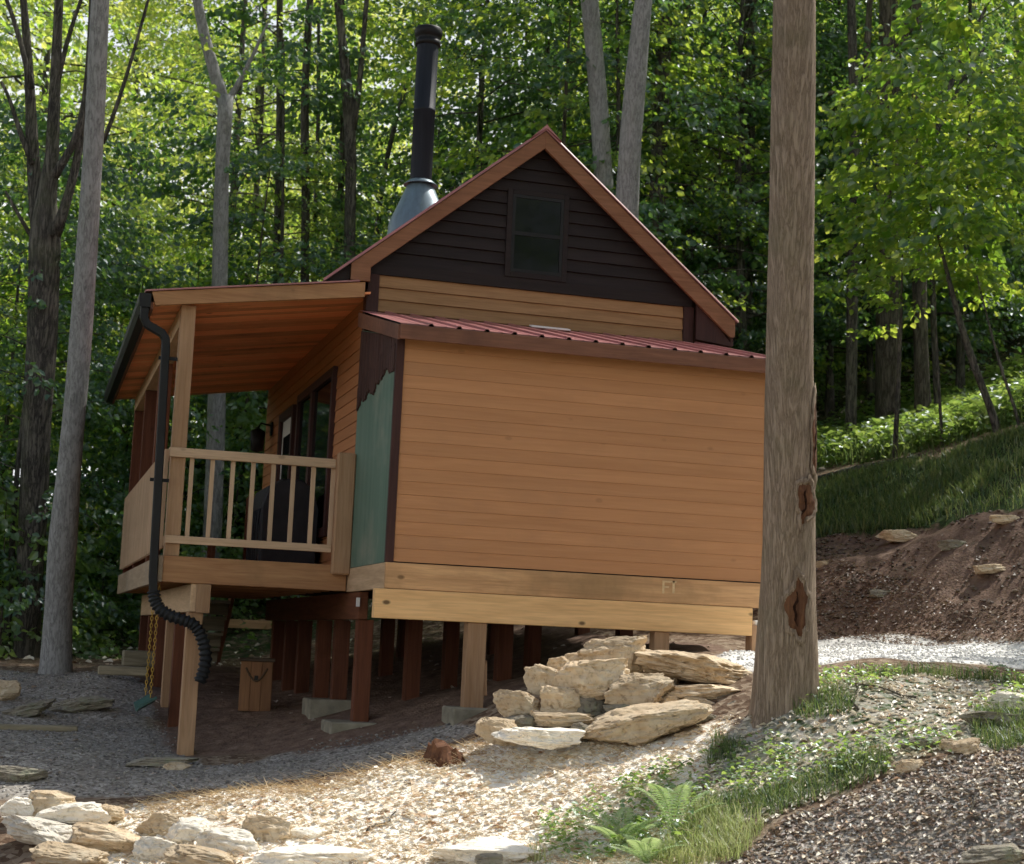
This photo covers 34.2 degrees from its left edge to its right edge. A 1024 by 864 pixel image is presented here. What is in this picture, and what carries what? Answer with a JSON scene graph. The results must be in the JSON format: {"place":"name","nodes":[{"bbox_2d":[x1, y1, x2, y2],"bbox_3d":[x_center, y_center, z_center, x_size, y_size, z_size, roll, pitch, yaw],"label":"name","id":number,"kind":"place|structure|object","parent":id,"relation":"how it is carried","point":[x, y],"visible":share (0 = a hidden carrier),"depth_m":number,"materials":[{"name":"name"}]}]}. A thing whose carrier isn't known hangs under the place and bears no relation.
{"place":"outdoors","nodes":[
{"label":"outdoors","id":0,"kind":"place"},
{"bbox_2d":[0,670,475,799],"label":"gravel path","id":1,"kind":"structure","parent":0,"point":[89,717],"depth_m":13.19,"materials":[{"name":"grey gravel"}]},
{"bbox_2d":[0,257,1023,863],"bbox_3d":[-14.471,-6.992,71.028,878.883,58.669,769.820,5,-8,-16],"label":"ground","id":2,"kind":"structure","parent":0,"point":[228,731],"depth_m":11.52,"materials":[{"name":"beige gravel"}]},
{"bbox_2d":[1,815,72,844],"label":"rock","id":3,"kind":"object","parent":2,"relation":"on","point":[31,830],"visible":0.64,"depth_m":10.48,"materials":[{"name":"stone"}]},
{"bbox_2d":[0,94,110,620],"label":"tree","id":4,"kind":"object","parent":2,"relation":"on","point":[19,238],"visible":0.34,"depth_m":24.86,"materials":[{"name":"green plant"}]},
{"bbox_2d":[0,469,121,659],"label":"shrub","id":5,"kind":"object","parent":2,"relation":"on","point":[79,643],"visible":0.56,"depth_m":21.72,"materials":[{"name":"green plant"}]},
{"bbox_2d":[29,841,109,863],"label":"rock","id":6,"kind":"object","parent":2,"relation":"on","point":[51,852],"visible":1,"depth_m":10.12,"materials":[{"name":"beige stone"}]},
{"bbox_2d":[35,801,110,824],"bbox_3d":[-2.828,2.488,10.875,0.482,0.158,0.332,2,-7,5],"label":"rock","id":7,"kind":"object","parent":2,"relation":"on","point":[73,813],"visible":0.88,"depth_m":10.74,"materials":[{"name":"stone"}]},
{"bbox_2d":[38,0,109,674],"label":"tree","id":8,"kind":"object","parent":2,"relation":"on","point":[56,650],"visible":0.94,"depth_m":18.50,"materials":[{"name":"grey plant"}]},
{"bbox_2d":[0,140,171,605],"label":"tree","id":9,"kind":"object","parent":2,"relation":"on","point":[59,374],"visible":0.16,"depth_m":26.89,"materials":[{"name":"green plant"}]},
{"bbox_2d":[42,546,145,649],"bbox_3d":[-5.921,2.496,23.968,2.303,1.711,2.397,-1,-8,24],"label":"shrub","id":10,"kind":"object","parent":2,"relation":"on","point":[78,582],"visible":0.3,"depth_m":23.85,"materials":[{"name":"green plant"}]},
{"bbox_2d":[0,118,203,621],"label":"tree","id":11,"kind":"object","parent":2,"relation":"on","point":[13,355],"visible":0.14,"depth_m":26.85,"materials":[{"name":"green plant"}]},
{"bbox_2d":[71,822,140,851],"bbox_3d":[-2.546,2.567,10.519,0.469,0.193,0.386,5,-8,-16],"label":"rock","id":12,"kind":"object","parent":2,"relation":"on","point":[92,835],"visible":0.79,"depth_m":10.40,"materials":[{"name":"beige stone"}]},
{"bbox_2d":[0,190,211,539],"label":"tree","id":13,"kind":"object","parent":2,"relation":"on","point":[162,216],"visible":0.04,"depth_m":34.01,"materials":[{"name":"green plant"}]},
{"bbox_2d":[0,0,216,470],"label":"tree","id":14,"kind":"object","parent":2,"relation":"on","point":[34,8],"visible":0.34,"depth_m":33.19,"materials":[{"name":"green plant"}]},
{"bbox_2d":[0,95,222,654],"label":"tree","id":15,"kind":"object","parent":2,"relation":"on","point":[110,178],"visible":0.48,"depth_m":22.76,"materials":[{"name":"green plant"}]},
{"bbox_2d":[0,238,267,635],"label":"tree","id":16,"kind":"object","parent":2,"relation":"on","point":[125,454],"visible":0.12,"depth_m":26.99,"materials":[{"name":"green plant"}]},
{"bbox_2d":[0,0,293,540],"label":"tree","id":17,"kind":"object","parent":2,"relation":"on","point":[127,15],"visible":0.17,"depth_m":40.58,"materials":[{"name":"green plant"}]},
{"bbox_2d":[5,10,299,436],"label":"tree","id":18,"kind":"object","parent":2,"relation":"on","point":[179,73],"visible":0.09,"depth_m":51.30,"materials":[{"name":"green plant"}]},
{"bbox_2d":[13,226,296,576],"bbox_3d":[-5.849,-0.034,29.197,5.453,7.274,6.706,-1,-8,28],"label":"tree","id":19,"kind":"object","parent":2,"relation":"on","point":[203,258],"visible":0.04,"depth_m":28.87,"materials":[{"name":"green plant"}]},
{"bbox_2d":[0,0,310,657],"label":"tree","id":20,"kind":"object","parent":2,"relation":"on","point":[48,219],"visible":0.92,"depth_m":21.38,"materials":[{"name":"brown plant"}]},
{"bbox_2d":[0,0,323,558],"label":"tree","id":21,"kind":"object","parent":2,"relation":"on","point":[65,86],"visible":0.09,"depth_m":48.49,"materials":[{"name":"green plant"}]},
{"bbox_2d":[107,391,267,601],"bbox_3d":[-4.380,1.177,25.767,3.080,3.652,3.322,0,-8,21],"label":"shrub","id":22,"kind":"object","parent":2,"relation":"on","point":[243,418],"visible":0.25,"depth_m":25.50,"materials":[{"name":"green plant"}]},
{"bbox_2d":[163,844,235,863],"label":"rock","id":23,"kind":"object","parent":2,"relation":"on","point":[185,854],"visible":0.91,"depth_m":10.04,"materials":[{"name":"beige stone"}]},
{"bbox_2d":[7,0,412,562],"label":"tree","id":24,"kind":"object","parent":2,"relation":"on","point":[315,17],"visible":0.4,"depth_m":27.05,"materials":[{"name":"green plant"}]},
{"bbox_2d":[195,827,259,853],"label":"rock","id":25,"kind":"object","parent":2,"relation":"on","point":[221,838],"visible":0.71,"depth_m":10.31,"materials":[{"name":"stone"}]},
{"bbox_2d":[192,0,268,615],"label":"tree","id":26,"kind":"object","parent":2,"relation":"on","point":[216,405],"visible":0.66,"depth_m":24.42,"materials":[{"name":"grey plant"}]},
{"bbox_2d":[59,0,405,404],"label":"tree","id":27,"kind":"object","parent":2,"relation":"on","point":[260,139],"visible":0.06,"depth_m":44.73,"materials":[{"name":"green plant"}]},
{"bbox_2d":[86,135,380,548],"bbox_3d":[-4.085,-1.109,26.965,5.006,8.142,4.904,0,-8,22],"label":"tree","id":28,"kind":"object","parent":2,"relation":"on","point":[258,201],"visible":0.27,"depth_m":27.36,"materials":[{"name":"green plant"}]},
{"bbox_2d":[33,0,465,282],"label":"tree","id":29,"kind":"object","parent":2,"relation":"on","point":[257,101],"visible":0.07,"depth_m":52.65,"materials":[{"name":"green plant"}]},
{"bbox_2d":[66,0,437,421],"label":"tree","id":30,"kind":"object","parent":2,"relation":"on","point":[167,48],"visible":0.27,"depth_m":39.14,"materials":[{"name":"green plant"}]},
{"bbox_2d":[238,657,274,710],"bbox_3d":[-2.419,2.384,15.729,0.330,0.490,0.350,4,-7,-8],"label":"wooden box","id":31,"kind":"object","parent":2,"relation":"on","point":[255,686],"visible":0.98,"depth_m":15.57,"materials":[{"name":"brown wood"}]},
{"bbox_2d":[241,815,292,841],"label":"rock","id":32,"kind":"object","parent":2,"relation":"on","point":[257,826],"visible":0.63,"depth_m":10.42,"materials":[{"name":"beige stone"}]},
{"bbox_2d":[166,165,396,499],"bbox_3d":[-2.953,-1.188,29.455,4.975,7.033,6.119,-2,-9,34],"label":"tree","id":33,"kind":"object","parent":2,"relation":"on","point":[374,207],"visible":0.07,"depth_m":29.14,"materials":[{"name":"green plant"}]},
{"bbox_2d":[132,0,449,283],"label":"tree","id":34,"kind":"object","parent":2,"relation":"on","point":[279,33],"visible":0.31,"depth_m":29.95,"materials":[{"name":"green plant"}]},
{"bbox_2d":[252,844,375,863],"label":"rock","id":35,"kind":"object","parent":2,"relation":"on","point":[311,853],"visible":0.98,"depth_m":9.93,"materials":[{"name":"stone"}]},
{"bbox_2d":[205,0,448,263],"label":"tree","id":36,"kind":"object","parent":2,"relation":"on","point":[350,106],"visible":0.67,"depth_m":26.95,"materials":[{"name":"green plant"}]},
{"bbox_2d":[250,0,427,281],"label":"tree","id":37,"kind":"object","parent":2,"relation":"on","point":[305,189],"visible":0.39,"depth_m":27.95,"materials":[{"name":"green plant"}]},
{"bbox_2d":[197,0,494,265],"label":"tree","id":38,"kind":"object","parent":2,"relation":"on","point":[383,52],"visible":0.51,"depth_m":29.30,"materials":[{"name":"green plant"}]},
{"bbox_2d":[299,39,521,280],"bbox_3d":[-1.637,-3.535,36.444,7.117,10.032,7.511,8,-9,-38],"label":"tree","id":39,"kind":"object","parent":2,"relation":"on","point":[384,104],"visible":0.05,"depth_m":36.34,"materials":[{"name":"green plant"}]},
{"bbox_2d":[104,24,765,755],"bbox_3d":[-1.503,-0.221,18.174,5.527,7.512,10.244,5,-8,-16],"label":"cabin","id":40,"kind":"object","parent":2,"relation":"on","point":[524,384],"visible":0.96,"depth_m":14.17,"materials":[{"name":"brown wood"}]},
{"bbox_2d":[246,479,317,563],"bbox_3d":[-2.304,0.953,16.568,0.593,0.895,1.040,5,-8,-16],"label":"covered grill","id":41,"kind":"object","parent":40,"relation":"on","point":[281,512],"visible":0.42,"depth_m":16.09,"materials":[{"name":"black fabric"}]},
{"bbox_2d":[275,404,296,481],"bbox_3d":[-2.589,0.712,18.861,0.105,1.940,1.060,5,-8,-16],"label":"window","id":42,"kind":"structure","parent":40,"relation":"in","point":[287,420],"depth_m":18.96,"materials":[{"name":"glass"}]},
{"bbox_2d":[294,366,337,538],"bbox_3d":[-2.047,0.300,17.081,0.062,1.650,2.230,5,-8,-16],"label":"porch window","id":43,"kind":"structure","parent":40,"relation":"in","point":[315,411],"depth_m":16.74,"materials":[{"name":"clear glass"}]},
{"bbox_2d":[504,188,569,282],"bbox_3d":[0.230,-1.814,15.385,0.595,0.830,0.042,5,-8,-16],"label":"gable window","id":44,"kind":"structure","parent":40,"relation":"in","point":[537,223],"depth_m":15.37,"materials":[{"name":"black glass"}]},
{"bbox_2d":[430,836,540,863],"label":"rock","id":45,"kind":"object","parent":2,"relation":"on","point":[466,852],"visible":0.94,"depth_m":9.72,"materials":[{"name":"stone"}]},
{"bbox_2d":[261,0,712,282],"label":"tree","id":46,"kind":"object","parent":2,"relation":"on","point":[479,122],"visible":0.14,"depth_m":31.70,"materials":[{"name":"green plant"}]},
{"bbox_2d":[316,0,722,259],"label":"tree","id":47,"kind":"object","parent":2,"relation":"on","point":[457,132],"visible":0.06,"depth_m":33.27,"materials":[{"name":"green plant"}]},
{"bbox_2d":[505,715,536,726],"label":"rock","id":48,"kind":"object","parent":2,"relation":"on","point":[524,720],"visible":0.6,"depth_m":11.75,"materials":[{"name":"grey stone"}]},
{"bbox_2d":[493,689,540,717],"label":"rock","id":49,"kind":"object","parent":48,"relation":"on","point":[508,703],"visible":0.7,"depth_m":11.88,"materials":[{"name":"beige stone"}]},
{"bbox_2d":[529,710,542,715],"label":"rock","id":50,"kind":"object","parent":48,"relation":"on","point":[531,713],"visible":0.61,"depth_m":11.79,"materials":[{"name":"beige stone"}]},
{"bbox_2d":[532,711,594,726],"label":"rock","id":51,"kind":"object","parent":50,"relation":"on","point":[557,719],"visible":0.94,"depth_m":11.65,"materials":[{"name":"beige stone"}]},
{"bbox_2d":[540,685,580,711],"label":"rock","id":52,"kind":"object","parent":51,"relation":"on","point":[559,698],"visible":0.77,"depth_m":11.83,"materials":[{"name":"beige stone"}]},
{"bbox_2d":[491,727,585,749],"bbox_3d":[0.189,2.108,11.481,0.605,0.145,0.429,5,-8,-16],"label":"rock","id":53,"kind":"object","parent":2,"relation":"on","point":[551,738],"visible":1,"depth_m":11.34,"materials":[{"name":"stone"}]},
{"bbox_2d":[363,0,726,239],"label":"tree","id":54,"kind":"object","parent":2,"relation":"on","point":[456,119],"visible":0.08,"depth_m":33.77,"materials":[{"name":"green plant"}]},
{"bbox_2d":[97,671,1023,863],"bbox_3d":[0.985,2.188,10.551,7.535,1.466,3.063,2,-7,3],"label":"leaf litter","id":55,"kind":"object","parent":2,"relation":"on","point":[766,737],"visible":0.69,"depth_m":10.83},
{"bbox_2d":[362,0,769,322],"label":"tree","id":56,"kind":"object","parent":2,"relation":"on","point":[646,166],"visible":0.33,"depth_m":26.95,"materials":[{"name":"green plant"}]},
{"bbox_2d":[440,73,727,277],"bbox_3d":[0.397,-3.112,32.761,7.281,8.198,7.347,7,-9,-33],"label":"tree","id":57,"kind":"object","parent":2,"relation":"on","point":[510,89],"visible":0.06,"depth_m":32.33,"materials":[{"name":"green plant"}]},
{"bbox_2d":[577,697,606,717],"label":"rock","id":58,"kind":"object","parent":2,"relation":"on","point":[594,706],"visible":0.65,"depth_m":11.88,"materials":[{"name":"grey stone"}]},
{"bbox_2d":[552,658,629,699],"bbox_3d":[0.585,1.794,12.062,0.539,0.331,0.406,0,-8,16],"label":"rock","id":59,"kind":"object","parent":58,"relation":"on","point":[596,678],"visible":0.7,"depth_m":11.92,"materials":[{"name":"beige stone"}]},
{"bbox_2d":[523,664,558,695],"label":"rock","id":60,"kind":"object","parent":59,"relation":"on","point":[536,677],"visible":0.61,"depth_m":12.06,"materials":[{"name":"beige stone"}]},
{"bbox_2d":[564,652,579,661],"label":"rock","id":61,"kind":"object","parent":60,"relation":"on","point":[570,657],"visible":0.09,"depth_m":12.38,"materials":[{"name":"beige stone"}]},
{"bbox_2d":[577,635,646,672],"bbox_3d":[0.742,1.681,12.371,0.515,0.360,0.358,1,-7,8],"label":"rock","id":62,"kind":"object","parent":61,"relation":"on","point":[628,647],"visible":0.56,"depth_m":12.25,"materials":[{"name":"beige stone"}]},
{"bbox_2d":[581,0,613,194],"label":"tree","id":63,"kind":"object","parent":2,"relation":"on","point":[600,131],"visible":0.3,"depth_m":24.89,"materials":[{"name":"grey plant"}]},
{"bbox_2d":[569,806,671,847],"bbox_3d":[0.650,2.358,9.893,0.689,0.219,0.620,5,-8,-16],"label":"fern","id":64,"kind":"object","parent":2,"relation":"on","point":[631,828],"visible":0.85,"depth_m":9.89,"materials":[{"name":"green plant"}]},
{"bbox_2d":[537,754,709,859],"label":"ground plants","id":65,"kind":"object","parent":2,"relation":"on","point":[641,834],"visible":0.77,"depth_m":10.17,"materials":[{"name":"green plant"}]},
{"bbox_2d":[616,0,651,219],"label":"tree","id":66,"kind":"object","parent":2,"relation":"on","point":[628,171],"visible":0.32,"depth_m":22.87,"materials":[{"name":"grey plant"}]},
{"bbox_2d":[604,672,674,704],"bbox_3d":[0.920,1.865,11.935,0.492,0.289,0.391,2,-7,8],"label":"rock","id":67,"kind":"object","parent":2,"relation":"on","point":[633,688],"visible":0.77,"depth_m":11.79,"materials":[{"name":"beige stone"}]},
{"bbox_2d":[527,777,766,863],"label":"grass","id":68,"kind":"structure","parent":2,"relation":"on","point":[723,828],"depth_m":9.57,"materials":[{"name":"green plant"}]},
{"bbox_2d":[582,699,714,745],"bbox_3d":[0.913,2.013,11.550,0.872,0.339,0.594,5,-8,-16],"label":"rock","id":69,"kind":"object","parent":2,"relation":"on","point":[642,723],"visible":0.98,"depth_m":11.36,"materials":[{"name":"beige stone"}]},
{"bbox_2d":[436,0,869,438],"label":"tree","id":70,"kind":"object","parent":2,"relation":"on","point":[692,122],"visible":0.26,"depth_m":26.60,"materials":[{"name":"green plant"}]},
{"bbox_2d":[648,0,672,245],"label":"tree","id":71,"kind":"object","parent":2,"relation":"on","point":[660,97],"visible":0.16,"depth_m":27.88,"materials":[{"name":"green plant"}]},
{"bbox_2d":[487,0,863,353],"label":"tree","id":72,"kind":"object","parent":2,"relation":"on","point":[763,120],"visible":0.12,"depth_m":30.49,"materials":[{"name":"green plant"}]},
{"bbox_2d":[633,781,722,830],"bbox_3d":[0.936,2.224,9.838,0.623,0.324,0.492,9,-10,-42],"label":"fern","id":73,"kind":"object","parent":2,"relation":"on","point":[662,790],"visible":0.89,"depth_m":9.81,"materials":[{"name":"green plant"}]},
{"bbox_2d":[634,650,751,684],"bbox_3d":[1.382,1.756,12.319,0.752,0.259,0.752,-2,-9,31],"label":"rock","id":74,"kind":"object","parent":2,"relation":"on","point":[694,667],"visible":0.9,"depth_m":12.09,"materials":[{"name":"beige stone"}]},
{"bbox_2d":[735,0,756,350],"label":"tree","id":75,"kind":"object","parent":2,"relation":"on","point":[748,72],"visible":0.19,"depth_m":29.88,"materials":[{"name":"brown plant"}]},
{"bbox_2d":[640,18,874,390],"bbox_3d":[3.805,-3.550,29.494,5.327,8.205,5.439,-3,-9,37],"label":"tree","id":76,"kind":"object","parent":2,"relation":"on","point":[758,40],"visible":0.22,"depth_m":28.93,"materials":[{"name":"green plant"}]},
{"bbox_2d":[567,0,950,373],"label":"tree","id":77,"kind":"object","parent":2,"relation":"on","point":[743,338],"visible":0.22,"depth_m":28.13,"materials":[{"name":"green plant"}]},
{"bbox_2d":[748,0,819,728],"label":"tree","id":78,"kind":"object","parent":2,"relation":"on","point":[786,663],"visible":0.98,"depth_m":11.16,"materials":[{"name":"brown plant"}]},
{"bbox_2d":[681,0,989,415],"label":"tree","id":79,"kind":"object","parent":2,"relation":"on","point":[829,404],"visible":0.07,"depth_m":30.83,"materials":[{"name":"green plant"}]},
{"bbox_2d":[667,0,1003,384],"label":"tree","id":80,"kind":"object","parent":2,"relation":"on","point":[942,338],"visible":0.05,"depth_m":31.86,"materials":[{"name":"green plant"}]},
{"bbox_2d":[667,662,1023,803],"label":"ground plants","id":81,"kind":"object","parent":2,"relation":"on","point":[829,672],"visible":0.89,"depth_m":10.43,"materials":[{"name":"green plant"}]},
{"bbox_2d":[678,2,1023,406],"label":"tree","id":82,"kind":"object","parent":2,"relation":"on","point":[951,326],"visible":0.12,"depth_m":30.20,"materials":[{"name":"green plant"}]},
{"bbox_2d":[845,0,859,437],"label":"tree","id":83,"kind":"object","parent":2,"relation":"on","point":[851,383],"visible":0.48,"depth_m":25.93,"materials":[{"name":"brown plant"}]},
{"bbox_2d":[690,659,1023,817],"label":"grass","id":84,"kind":"structure","parent":2,"relation":"on","point":[773,793],"depth_m":10.14,"materials":[{"name":"green plant"}]},
{"bbox_2d":[719,533,1023,863],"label":"leaf litter","id":85,"kind":"object","parent":2,"relation":"on","point":[878,821],"visible":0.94,"depth_m":9.54,"materials":[{"name":"brown plant"}]},
{"bbox_2d":[720,748,1023,863],"bbox_3d":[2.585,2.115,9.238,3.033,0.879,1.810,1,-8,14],"label":"footpath","id":86,"kind":"structure","parent":2,"relation":"on","point":[933,834],"depth_m":9.21,"materials":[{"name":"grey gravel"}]},
{"bbox_2d":[958,843,1023,863],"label":"rock","id":87,"kind":"object","parent":86,"relation":"on","point":[1009,853],"visible":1,"depth_m":8.61,"materials":[{"name":"grey stone"}]},
{"bbox_2d":[721,0,1023,377],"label":"tree","id":88,"kind":"object","parent":2,"relation":"on","point":[980,134],"visible":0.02,"depth_m":32.51,"materials":[{"name":"green plant"}]},
{"bbox_2d":[821,0,938,421],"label":"tree","id":89,"kind":"object","parent":2,"relation":"on","point":[886,351],"visible":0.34,"depth_m":27.33,"materials":[{"name":"brown plant"}]},
{"bbox_2d":[764,48,1023,457],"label":"tree","id":90,"kind":"object","parent":2,"relation":"on","point":[877,241],"visible":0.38,"depth_m":23.15,"materials":[{"name":"green plant"}]},
{"bbox_2d":[815,0,1023,431],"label":"tree","id":91,"kind":"object","parent":2,"relation":"on","point":[879,73],"visible":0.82,"depth_m":22.03,"materials":[{"name":"green plant"}]},
{"bbox_2d":[815,0,1023,393],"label":"tree","id":92,"kind":"object","parent":2,"relation":"on","point":[960,349],"visible":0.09,"depth_m":28.95,"materials":[{"name":"green plant"}]},
{"bbox_2d":[817,354,1023,467],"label":"ground plants","id":93,"kind":"object","parent":2,"relation":"on","point":[1011,371],"visible":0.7,"depth_m":24.52,"materials":[{"name":"green plant"}]},
{"bbox_2d":[817,374,1023,470],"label":"grass","id":94,"kind":"structure","parent":2,"relation":"on","point":[846,453],"depth_m":23.12,"materials":[{"name":"green plant"}]},
{"bbox_2d":[912,0,930,411],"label":"tree","id":95,"kind":"object","parent":2,"relation":"on","point":[922,393],"visible":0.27,"depth_m":26.90,"materials":[{"name":"brown plant"}]},
{"bbox_2d":[824,123,1023,447],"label":"tree","id":96,"kind":"object","parent":2,"relation":"on","point":[873,287],"visible":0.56,"depth_m":22.68,"materials":[{"name":"green plant"}]},
{"bbox_2d":[858,63,1023,424],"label":"tree","id":97,"kind":"object","parent":2,"relation":"on","point":[988,111],"visible":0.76,"depth_m":21.59,"materials":[{"name":"green plant"}]},
{"bbox_2d":[0,0,1023,494],"label":"sky","id":98,"kind":"structure","parent":0,"point":[110,33],"materials":[{"name":"white"}]},
{"bbox_2d":[717,633,1023,671],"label":"gravel driveway","id":99,"kind":"structure","parent":0,"point":[820,643],"depth_m":13.97,"materials":[{"name":"grey gravel"}]},
{"bbox_2d":[815,421,1023,537],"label":"grass slope","id":100,"kind":"structure","parent":0,"point":[940,522],"depth_m":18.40,"materials":[{"name":"green plant"}]},
{"bbox_2d":[816,509,1023,641],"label":"dirt bank","id":101,"kind":"structure","parent":0,"point":[925,542],"depth_m":16.41,"materials":[{"name":"brown soil"}]},
{"bbox_2d":[816,509,1023,636],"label":"rubble","id":102,"kind":"object","parent":101,"relation":"on","point":[973,587],"visible":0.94,"depth_m":16.83,"materials":[{"name":"stone"}]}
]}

